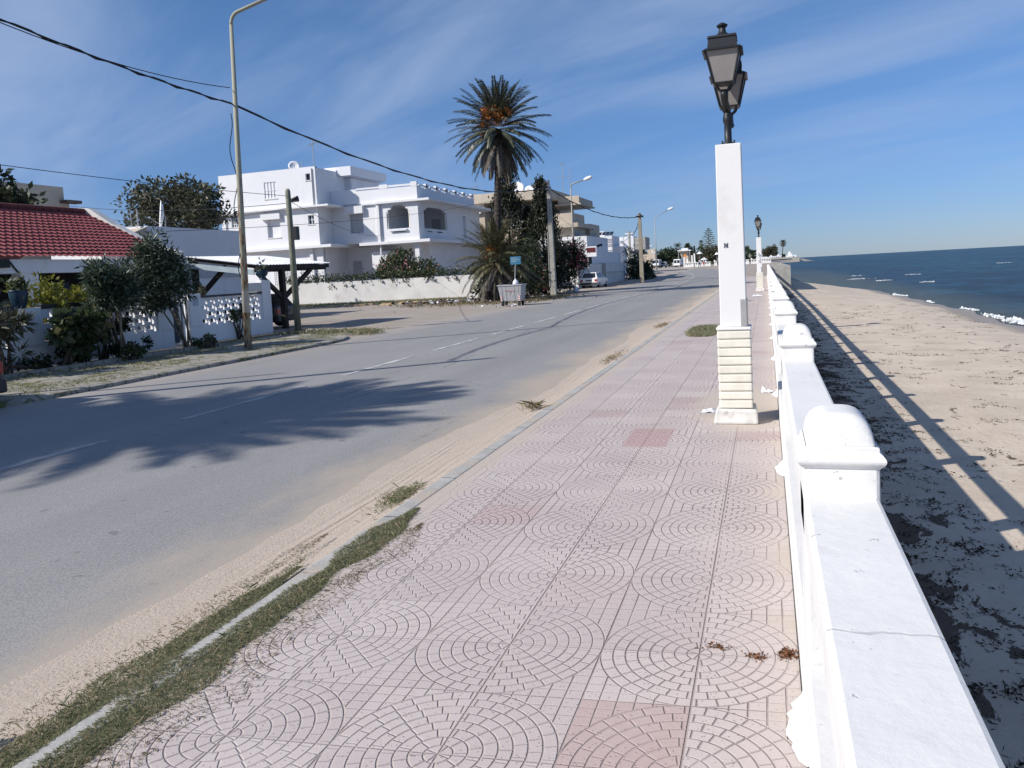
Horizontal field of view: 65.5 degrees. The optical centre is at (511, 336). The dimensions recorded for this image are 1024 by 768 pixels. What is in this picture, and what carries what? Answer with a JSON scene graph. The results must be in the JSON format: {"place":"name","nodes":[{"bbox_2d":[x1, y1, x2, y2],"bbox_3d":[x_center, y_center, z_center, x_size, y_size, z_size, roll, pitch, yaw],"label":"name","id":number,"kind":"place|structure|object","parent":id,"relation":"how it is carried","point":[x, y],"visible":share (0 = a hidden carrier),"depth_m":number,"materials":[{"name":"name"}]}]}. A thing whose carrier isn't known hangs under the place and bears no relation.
{"place":"outdoors","nodes":[
{"label":"outdoors","id":0,"kind":"place"},
{"bbox_2d":[0,333,342,401],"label":"pavement","id":1,"kind":"structure","parent":0,"point":[235,350],"depth_m":18.13,"materials":[{"name":"concrete"}]},
{"bbox_2d":[0,288,37,374],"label":"narrow leaf shrub","id":2,"kind":"object","parent":1,"relation":"on","point":[10,319],"visible":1,"depth_m":16.84,"materials":[{"name":"green plant"}]},
{"bbox_2d":[0,335,154,371],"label":"dark hedge","id":3,"kind":"object","parent":1,"relation":"on","point":[37,363],"visible":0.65,"depth_m":18.66,"materials":[{"name":"green plant"}]},
{"bbox_2d":[43,304,114,365],"bbox_3d":[-10.332,-0.024,18.742,1.294,1.483,1.879,-2,5,18],"label":"broadleaf shrub","id":4,"kind":"object","parent":1,"relation":"on","point":[74,332],"visible":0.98,"depth_m":18.66,"materials":[{"name":"green plant"}]},
{"bbox_2d":[2,343,217,378],"bbox_3d":[-10.863,0.912,16.304,0.150,0.130,14.208,-2,5,19],"label":"planting bed edging","id":5,"kind":"object","parent":1,"relation":"on","point":[63,367],"visible":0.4,"depth_m":18.88,"materials":[{"name":"concrete"}]},
{"bbox_2d":[73,252,148,357],"bbox_3d":[-10.047,-0.779,20.076,1.760,2.724,1.863,-7,6,-38],"label":"oleander tree","id":6,"kind":"object","parent":1,"relation":"on","point":[114,286],"visible":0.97,"depth_m":19.67,"materials":[{"name":"green plant"}]},
{"bbox_2d":[90,314,132,359],"bbox_3d":[-10.333,0.023,20.398,0.542,1.132,1.731,-2,5,18],"label":"climbing plant","id":7,"kind":"object","parent":1,"relation":"on","point":[125,322],"visible":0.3,"depth_m":20.52,"materials":[{"name":"green plant"}]},
{"bbox_2d":[119,342,147,359],"bbox_3d":[-9.393,0.363,19.820,0.520,0.489,0.707,1,6,39],"label":"ground shrub","id":8,"kind":"object","parent":1,"relation":"on","point":[131,349],"visible":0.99,"depth_m":19.73,"materials":[{"name":"green plant"}]},
{"bbox_2d":[0,280,272,370],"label":"breeze block fence","id":9,"kind":"object","parent":1,"relation":"on","point":[160,332],"visible":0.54,"depth_m":22.79,"materials":[{"name":"paint"}]},
{"bbox_2d":[0,269,33,308],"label":"planter urn","id":10,"kind":"object","parent":9,"relation":"on","point":[19,298],"visible":0.98,"depth_m":18.10,"materials":[{"name":"blue ceramic"}]},
{"bbox_2d":[172,299,189,343],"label":"garden gate","id":11,"kind":"structure","parent":9,"relation":"attached to","point":[177,338],"depth_m":23.19,"materials":[{"name":"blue metal"}]},
{"bbox_2d":[253,257,269,279],"bbox_3d":[-8.500,-2.315,27.000,0.538,0.800,0.446,-4,5,-12],"label":"planter urn","id":12,"kind":"object","parent":9,"relation":"on","point":[261,274],"visible":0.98,"depth_m":26.92,"materials":[{"name":"blue ceramic"}]},
{"bbox_2d":[122,226,201,347],"bbox_3d":[-9.434,-1.285,21.505,1.769,3.455,2.456,-2,5,18],"label":"oleander tree","id":13,"kind":"object","parent":1,"relation":"on","point":[164,273],"visible":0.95,"depth_m":21.15,"materials":[{"name":"green plant"}]},
{"bbox_2d":[3,333,342,397],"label":"pavement weeds","id":14,"kind":"object","parent":1,"relation":"on","point":[133,374],"visible":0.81,"depth_m":17.85,"materials":[{"name":"green plant"}]},
{"bbox_2d":[0,334,348,407],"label":"kerb","id":15,"kind":"structure","parent":1,"relation":"on","point":[9,403],"depth_m":15.87,"materials":[{"name":"concrete"}]},
{"bbox_2d":[190,333,218,347],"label":"ground shrub","id":16,"kind":"object","parent":1,"relation":"on","point":[210,339],"visible":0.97,"depth_m":22.39,"materials":[{"name":"green plant"}]},
{"bbox_2d":[228,303,243,338],"bbox_3d":[-8.733,-0.498,25.468,0.398,1.175,0.782,-2,5,18],"label":"fence creeper","id":17,"kind":"object","parent":1,"relation":"on","point":[236,318],"visible":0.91,"depth_m":25.44,"materials":[{"name":"green plant"}]},
{"bbox_2d":[229,0,266,347],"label":"street lamp","id":18,"kind":"object","parent":1,"relation":"on","point":[245,287],"visible":1,"depth_m":20.85,"materials":[{"name":"metal"}]},
{"bbox_2d":[0,18,232,104],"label":"overhead cable","id":19,"kind":"object","parent":18,"relation":"attached to","point":[92,56],"visible":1,"depth_m":17.30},
{"bbox_2d":[238,105,547,192],"bbox_3d":[-2.384,-7.671,36.986,0.096,1.678,34.263,-2,5,17],"label":"overhead cable","id":20,"kind":"object","parent":18,"relation":"attached to","point":[280,126],"visible":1,"depth_m":26.88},
{"bbox_2d":[271,326,388,336],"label":"corner grass","id":21,"kind":"structure","parent":1,"relation":"on","point":[362,330],"depth_m":26.13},
{"bbox_2d":[285,189,301,330],"bbox_3d":[-7.337,-2.600,27.144,0.571,4.860,0.237,-1,5,27],"label":"utility pole","id":22,"kind":"object","parent":21,"relation":"on","point":[293,233],"visible":0.9,"depth_m":27.12,"materials":[{"name":"concrete"}]},
{"bbox_2d":[0,164,284,195],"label":"overhead cable","id":23,"kind":"object","parent":22,"relation":"attached to","point":[134,181],"visible":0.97,"depth_m":21.13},
{"bbox_2d":[73,203,285,210],"bbox_3d":[-15.966,-5.835,35.272,0.020,2.221,23.417,-8,6,-44],"label":"overhead cable","id":24,"kind":"object","parent":22,"relation":"attached to","point":[176,210],"visible":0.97,"depth_m":33.78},
{"bbox_2d":[117,208,285,222],"bbox_3d":[-15.925,-5.615,35.333,23.398,2.070,0.016,1,6,45],"label":"overhead cable","id":25,"kind":"object","parent":22,"relation":"attached to","point":[201,220],"visible":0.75,"depth_m":32.61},
{"bbox_2d":[0,267,718,685],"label":"road","id":26,"kind":"structure","parent":0,"point":[156,497],"depth_m":8.94,"materials":[{"name":"asphalt"}]},
{"bbox_2d":[0,269,693,470],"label":"road marking","id":27,"kind":"object","parent":26,"relation":"on","point":[68,450],"visible":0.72,"depth_m":11.63,"materials":[{"name":"paint"}]},
{"bbox_2d":[0,289,718,765],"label":"sand drift","id":28,"kind":"object","parent":26,"relation":"on","point":[334,521],"visible":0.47,"depth_m":4.93,"materials":[{"name":"sand"}]},
{"bbox_2d":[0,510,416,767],"bbox_3d":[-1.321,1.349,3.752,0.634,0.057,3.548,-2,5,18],"label":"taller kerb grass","id":29,"kind":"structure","parent":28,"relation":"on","point":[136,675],"depth_m":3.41,"materials":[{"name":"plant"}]},
{"bbox_2d":[0,506,420,767],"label":"kerb grass","id":30,"kind":"structure","parent":28,"relation":"on","point":[17,750],"depth_m":3.33,"materials":[{"name":"plant"}]},
{"bbox_2d":[354,480,426,521],"bbox_3d":[-0.911,1.192,5.872,0.355,0.036,1.088,-2,5,18],"label":"weed tuft","id":31,"kind":"object","parent":28,"relation":"on","point":[408,492],"visible":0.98,"depth_m":5.95,"materials":[{"name":"green plant"}]},
{"bbox_2d":[514,399,552,410],"bbox_3d":[0.260,0.810,9.443,0.427,0.104,0.522,-7,6,-38],"label":"weed tuft","id":32,"kind":"object","parent":28,"relation":"on","point":[533,405],"visible":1,"depth_m":9.46,"materials":[{"name":"green plant"}]},
{"bbox_2d":[598,347,627,364],"bbox_3d":[1.917,0.337,14.602,0.352,0.047,2.866,-2,5,18],"label":"weed tuft","id":33,"kind":"object","parent":28,"relation":"on","point":[611,357],"visible":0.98,"depth_m":14.34,"materials":[{"name":"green plant"}]},
{"bbox_2d":[497,284,526,305],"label":"dumpster","id":34,"kind":"object","parent":26,"relation":"on","point":[513,292],"visible":1,"depth_m":41.52,"materials":[{"name":"metal"}]},
{"bbox_2d":[636,213,643,281],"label":"utility pole","id":35,"kind":"object","parent":26,"relation":"on","point":[641,265],"visible":0.96,"depth_m":79.73,"materials":[{"name":"beige concrete"}]},
{"bbox_2d":[654,207,672,274],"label":"street lamp","id":36,"kind":"object","parent":26,"relation":"on","point":[670,208],"visible":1,"depth_m":109.38,"materials":[{"name":"metal"}]},
{"bbox_2d":[14,259,778,371],"bbox_3d":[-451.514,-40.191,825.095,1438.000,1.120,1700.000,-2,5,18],"label":"ground","id":37,"kind":"structure","parent":0,"point":[368,316],"depth_m":40.41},
{"bbox_2d":[0,359,7,392],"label":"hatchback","id":38,"kind":"object","parent":37,"relation":"on","point":[3,385],"visible":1,"depth_m":12.61,"materials":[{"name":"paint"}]},
{"bbox_2d":[0,165,48,204],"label":"leafy tree","id":39,"kind":"object","parent":37,"relation":"on","point":[8,194],"visible":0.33,"depth_m":34.26,"materials":[{"name":"green plant"}]},
{"bbox_2d":[3,181,81,258],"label":"grey chimney house","id":40,"kind":"structure","parent":37,"relation":"on","point":[55,194],"depth_m":42.10,"materials":[{"name":"beige paint"}]},
{"bbox_2d":[3,271,90,340],"bbox_3d":[-11.510,-0.433,19.145,1.876,2.375,4.414,-2,5,18],"label":"yellow bush","id":41,"kind":"object","parent":37,"relation":"on","point":[47,294],"visible":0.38,"depth_m":19.57,"materials":[{"name":"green plant"}]},
{"bbox_2d":[0,202,184,347],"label":"red roof house","id":42,"kind":"structure","parent":37,"relation":"on","point":[33,230],"depth_m":26.24,"materials":[{"name":"tile"}]},
{"bbox_2d":[40,282,70,322],"bbox_3d":[-15.189,-0.764,26.268,0.060,2.050,1.600,-2,5,18],"label":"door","id":43,"kind":"structure","parent":42,"relation":"in","point":[66,285],"depth_m":26.75,"materials":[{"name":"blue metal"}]},
{"bbox_2d":[51,226,241,308],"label":"white building","id":44,"kind":"structure","parent":37,"relation":"on","point":[197,242],"depth_m":41.90,"materials":[{"name":"paint"}]},
{"bbox_2d":[148,201,165,226],"bbox_3d":[-17.562,-5.950,39.785,1.004,1.689,1.062,-2,5,18],"label":"satellite dish","id":45,"kind":"object","parent":44,"relation":"on","point":[161,216],"visible":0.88,"depth_m":39.54,"materials":[{"name":"white metal"}]},
{"bbox_2d":[189,261,240,277],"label":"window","id":46,"kind":"structure","parent":44,"relation":"in","point":[203,273],"depth_m":42.21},
{"bbox_2d":[109,172,237,229],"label":"round tree","id":47,"kind":"object","parent":37,"relation":"on","point":[185,201],"visible":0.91,"depth_m":52.57,"materials":[{"name":"green plant"}]},
{"bbox_2d":[187,284,207,297],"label":"garden shrub","id":48,"kind":"object","parent":37,"relation":"on","point":[201,289],"visible":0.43,"depth_m":25.28,"materials":[{"name":"green plant"}]},
{"bbox_2d":[203,294,293,325],"bbox_3d":[-11.144,-1.040,33.099,4.040,1.381,1.940,-2,5,13],"label":"hatchback","id":49,"kind":"object","parent":37,"relation":"on","point":[276,309],"visible":0.2,"depth_m":32.33,"materials":[{"name":"paint"}]},
{"bbox_2d":[185,256,328,328],"bbox_3d":[-10.114,-1.870,32.317,3.280,3.044,5.150,-2,5,18],"label":"carport","id":50,"kind":"object","parent":37,"relation":"on","point":[280,265],"visible":0.74,"depth_m":30.88,"materials":[{"name":"white metal"}]},
{"bbox_2d":[218,166,490,293],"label":"white house","id":51,"kind":"structure","parent":37,"relation":"on","point":[346,195],"depth_m":69.19,"materials":[{"name":"paint"}]},
{"bbox_2d":[264,182,276,198],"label":"window","id":52,"kind":"structure","parent":51,"relation":"in","point":[269,187],"depth_m":68.70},
{"bbox_2d":[269,220,280,237],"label":"window","id":53,"kind":"structure","parent":51,"relation":"in","point":[275,231],"depth_m":69.18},
{"bbox_2d":[351,214,363,233],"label":"window","id":54,"kind":"structure","parent":51,"relation":"in","point":[357,226],"depth_m":69.20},
{"bbox_2d":[353,261,362,275],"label":"side window","id":55,"kind":"structure","parent":51,"relation":"in","point":[357,264],"depth_m":71.71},
{"bbox_2d":[431,219,440,232],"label":"loggia door","id":56,"kind":"structure","parent":51,"relation":"in","point":[436,223],"depth_m":74.97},
{"bbox_2d":[300,301,424,308],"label":"earth mounds","id":57,"kind":"object","parent":37,"relation":"on","point":[361,304],"visible":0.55,"depth_m":56.49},
{"bbox_2d":[12,291,718,767],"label":"kerb","id":58,"kind":"structure","parent":37,"relation":"on","point":[324,561],"depth_m":4.50,"materials":[{"name":"concrete"}]},
{"bbox_2d":[274,274,486,303],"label":"garden wall","id":59,"kind":"structure","parent":37,"relation":"on","point":[398,289],"depth_m":61.26,"materials":[{"name":"paint"}]},
{"bbox_2d":[285,263,477,288],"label":"vine hedge","id":60,"kind":"object","parent":59,"relation":"on","point":[390,275],"visible":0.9,"depth_m":61.39,"materials":[{"name":"green plant"}]},
{"bbox_2d":[300,296,466,307],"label":"wall grass","id":61,"kind":"structure","parent":37,"relation":"on","point":[357,303],"depth_m":58.85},
{"bbox_2d":[372,247,446,279],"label":"flowering oleander","id":62,"kind":"object","parent":37,"relation":"on","point":[398,261],"visible":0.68,"depth_m":62.13,"materials":[{"name":"green plant"}]},
{"bbox_2d":[347,293,603,312],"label":"dry verge grass","id":63,"kind":"structure","parent":37,"relation":"on","point":[539,297],"depth_m":48.24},
{"bbox_2d":[448,216,543,302],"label":"short palm","id":64,"kind":"object","parent":37,"relation":"on","point":[492,245],"visible":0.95,"depth_m":48.01,"materials":[{"name":"green plant"}]},
{"bbox_2d":[446,75,551,260],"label":"tall palm","id":65,"kind":"object","parent":37,"relation":"on","point":[497,150],"visible":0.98,"depth_m":49.40,"materials":[{"name":"green plant"}]},
{"bbox_2d":[486,165,526,292],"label":"cypress","id":66,"kind":"object","parent":37,"relation":"on","point":[510,202],"visible":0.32,"depth_m":59.23,"materials":[{"name":"green plant"}]},
{"bbox_2d":[510,256,520,279],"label":"blue sign","id":67,"kind":"object","parent":37,"relation":"on","point":[515,260],"visible":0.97,"depth_m":45.90,"materials":[{"name":"metal"}]},
{"bbox_2d":[470,235,565,300],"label":"dark thicket","id":68,"kind":"object","parent":37,"relation":"on","point":[532,283],"visible":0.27,"depth_m":54.32,"materials":[{"name":"green plant"}]},
{"bbox_2d":[516,201,540,294],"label":"cypress","id":69,"kind":"object","parent":37,"relation":"on","point":[527,211],"visible":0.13,"depth_m":60.91,"materials":[{"name":"green plant"}]},
{"bbox_2d":[468,189,599,273],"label":"beige building","id":70,"kind":"structure","parent":37,"relation":"on","point":[563,207],"depth_m":84.15,"materials":[{"name":"paint"}]},
{"bbox_2d":[160,200,493,231],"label":"overhead cable","id":71,"kind":"object","parent":70,"relation":"attached to","point":[312,223],"visible":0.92,"depth_m":44.08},
{"bbox_2d":[523,258,549,294],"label":"dry shrub","id":72,"kind":"object","parent":37,"relation":"on","point":[546,283],"visible":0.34,"depth_m":57.23,"materials":[{"name":"green plant"}]},
{"bbox_2d":[519,173,571,294],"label":"cypress","id":73,"kind":"object","parent":37,"relation":"on","point":[538,223],"visible":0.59,"depth_m":58.58,"materials":[{"name":"green plant"}]},
{"bbox_2d":[545,180,556,294],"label":"utility pole","id":74,"kind":"object","parent":37,"relation":"on","point":[552,266],"visible":0.92,"depth_m":53.56,"materials":[{"name":"concrete"}]},
{"bbox_2d":[551,189,638,217],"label":"overhead cable","id":75,"kind":"object","parent":74,"relation":"attached to","point":[589,209],"visible":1,"depth_m":62.74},
{"bbox_2d":[545,236,590,291],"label":"oleander bush","id":76,"kind":"object","parent":37,"relation":"on","point":[575,264],"visible":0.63,"depth_m":61.43,"materials":[{"name":"green plant"}]},
{"bbox_2d":[539,236,620,286],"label":"pale blue house","id":77,"kind":"structure","parent":37,"relation":"on","point":[604,254],"depth_m":82.99,"materials":[{"name":"paint"}]},
{"bbox_2d":[570,176,591,286],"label":"street lamp","id":78,"kind":"object","parent":37,"relation":"on","point":[587,178],"visible":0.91,"depth_m":75.92,"materials":[{"name":"metal"}]},
{"bbox_2d":[579,246,597,285],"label":"shop sign","id":79,"kind":"object","parent":37,"relation":"on","point":[593,251],"visible":0.8,"depth_m":72.82,"materials":[{"name":"white metal"}]},
{"bbox_2d":[581,272,607,287],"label":"hatchback","id":80,"kind":"object","parent":37,"relation":"on","point":[598,279],"visible":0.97,"depth_m":72.23,"materials":[{"name":"white paint"}]},
{"bbox_2d":[575,256,625,288],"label":"boundary wall","id":81,"kind":"structure","parent":37,"relation":"on","point":[613,272],"depth_m":85.19,"materials":[{"name":"paint"}]},
{"bbox_2d":[600,231,626,275],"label":"shutter house","id":82,"kind":"structure","parent":37,"relation":"on","point":[613,241],"depth_m":111.29,"materials":[{"name":"paint"}]},
{"bbox_2d":[621,244,645,278],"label":"willow bush","id":83,"kind":"object","parent":37,"relation":"on","point":[630,249],"visible":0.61,"depth_m":97.33,"materials":[{"name":"green plant"}]},
{"bbox_2d":[619,235,649,272],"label":"stair house","id":84,"kind":"structure","parent":37,"relation":"on","point":[645,242],"depth_m":125.39,"materials":[{"name":"paint"}]},
{"bbox_2d":[625,259,656,279],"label":"road hedge","id":85,"kind":"object","parent":37,"relation":"on","point":[649,272],"visible":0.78,"depth_m":95.20,"materials":[{"name":"green plant"}]},
{"bbox_2d":[643,249,656,267],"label":"tower house","id":86,"kind":"structure","parent":37,"relation":"on","point":[651,254],"depth_m":219.71,"materials":[{"name":"beige paint"}]},
{"bbox_2d":[657,246,679,266],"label":"distant tree","id":87,"kind":"object","parent":37,"relation":"on","point":[667,253],"visible":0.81,"depth_m":222.89,"materials":[{"name":"green plant"}]},
{"bbox_2d":[678,248,691,262],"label":"kiosk","id":88,"kind":"object","parent":37,"relation":"on","point":[682,251],"visible":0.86,"depth_m":196.28,"materials":[{"name":"beige paint"}]},
{"bbox_2d":[643,249,756,266],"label":"wood","id":89,"kind":"object","parent":37,"relation":"on","point":[749,254],"visible":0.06,"depth_m":247.44,"materials":[{"name":"green plant"}]},
{"bbox_2d":[692,243,717,263],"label":"distant tree","id":90,"kind":"object","parent":37,"relation":"on","point":[709,255],"visible":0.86,"depth_m":217.74,"materials":[{"name":"green plant"}]},
{"bbox_2d":[699,228,716,250],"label":"araucaria","id":91,"kind":"object","parent":37,"relation":"on","point":[708,241],"visible":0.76,"depth_m":308.97,"materials":[{"name":"green plant"}]},
{"bbox_2d":[683,253,770,266],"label":"white fence","id":92,"kind":"object","parent":37,"relation":"on","point":[693,264],"visible":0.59,"depth_m":147.51,"materials":[{"name":"paint"}]},
{"bbox_2d":[770,263,790,289],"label":"sea wall","id":93,"kind":"structure","parent":37,"relation":"on","point":[782,271],"depth_m":75.58,"materials":[{"name":"paint"}]},
{"bbox_2d":[49,276,806,767],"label":"promenade pavement","id":94,"kind":"structure","parent":0,"point":[575,580],"depth_m":3.63,"materials":[{"name":"tile"}]},
{"bbox_2d":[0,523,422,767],"bbox_3d":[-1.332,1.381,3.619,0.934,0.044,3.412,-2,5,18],"label":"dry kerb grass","id":95,"kind":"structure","parent":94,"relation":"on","point":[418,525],"depth_m":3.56,"materials":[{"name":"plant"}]},
{"bbox_2d":[684,323,717,336],"bbox_3d":[4.458,-0.164,18.417,0.862,0.086,3.002,-2,5,18],"label":"grass patch","id":96,"kind":"object","parent":94,"relation":"on","point":[701,330],"visible":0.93,"depth_m":18.02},
{"bbox_2d":[694,641,735,649],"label":"dried seaweed","id":97,"kind":"object","parent":94,"relation":"on","point":[719,646],"visible":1,"depth_m":3.28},
{"bbox_2d":[702,22,757,423],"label":"lamp pillar","id":98,"kind":"structure","parent":94,"relation":"on","point":[722,52],"depth_m":7.68,"materials":[{"name":"paint"}]},
{"bbox_2d":[741,650,768,661],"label":"dried seaweed","id":99,"kind":"object","parent":94,"relation":"on","point":[756,656],"visible":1,"depth_m":3.18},
{"bbox_2d":[754,215,763,290],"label":"lamp pillar","id":100,"kind":"structure","parent":94,"relation":"on","point":[759,272],"depth_m":39.99,"materials":[{"name":"paint"}]},
{"bbox_2d":[774,646,799,661],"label":"dried seaweed","id":101,"kind":"object","parent":94,"relation":"on","point":[788,653],"visible":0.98,"depth_m":3.18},
{"bbox_2d":[0,0,1023,264],"label":"sky","id":102,"kind":"structure","parent":0,"point":[861,126],"materials":[{"name":"blue"}]},
{"bbox_2d":[771,258,1023,767],"bbox_3d":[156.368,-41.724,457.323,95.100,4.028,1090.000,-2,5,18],"label":"beach","id":103,"kind":"structure","parent":0,"point":[940,399],"depth_m":15.34,"materials":[{"name":"sand"}]},
{"bbox_2d":[769,302,808,767],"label":"retaining wall","id":104,"kind":"structure","parent":103,"relation":"on","point":[790,554],"depth_m":4.04,"materials":[{"name":"paint"}]},
{"bbox_2d":[767,264,1004,767],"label":"railing","id":105,"kind":"object","parent":104,"relation":"on","point":[884,685],"visible":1,"depth_m":1.88,"materials":[{"name":"paint"}]},
{"bbox_2d":[794,303,1023,767],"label":"beach wrack","id":106,"kind":"object","parent":103,"relation":"on","point":[956,608],"visible":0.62,"depth_m":11.47,"materials":[{"name":"plant"}]},
{"bbox_2d":[783,245,1023,326],"bbox_3d":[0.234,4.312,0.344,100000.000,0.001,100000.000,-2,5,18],"label":"sea","id":107,"kind":"structure","parent":0,"point":[988,280],"depth_m":146.38,"materials":[{"name":"liquid"}]},
{"bbox_2d":[848,262,1023,324],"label":"wave foam","id":108,"kind":"object","parent":107,"relation":"on","point":[1019,321],"visible":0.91,"depth_m":49.48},
{"bbox_3d":[-11.284,-2.951,11.742,0.247,8.430,0.260,-2,5,18],"label":"utility pole","id":109,"kind":"object","parent":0,"visible":0},
{"bbox_2d":[0,22,229,87],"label":"overhead cable","id":110,"kind":"object","parent":109,"relation":"attached to","point":[107,60],"visible":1,"depth_m":17.69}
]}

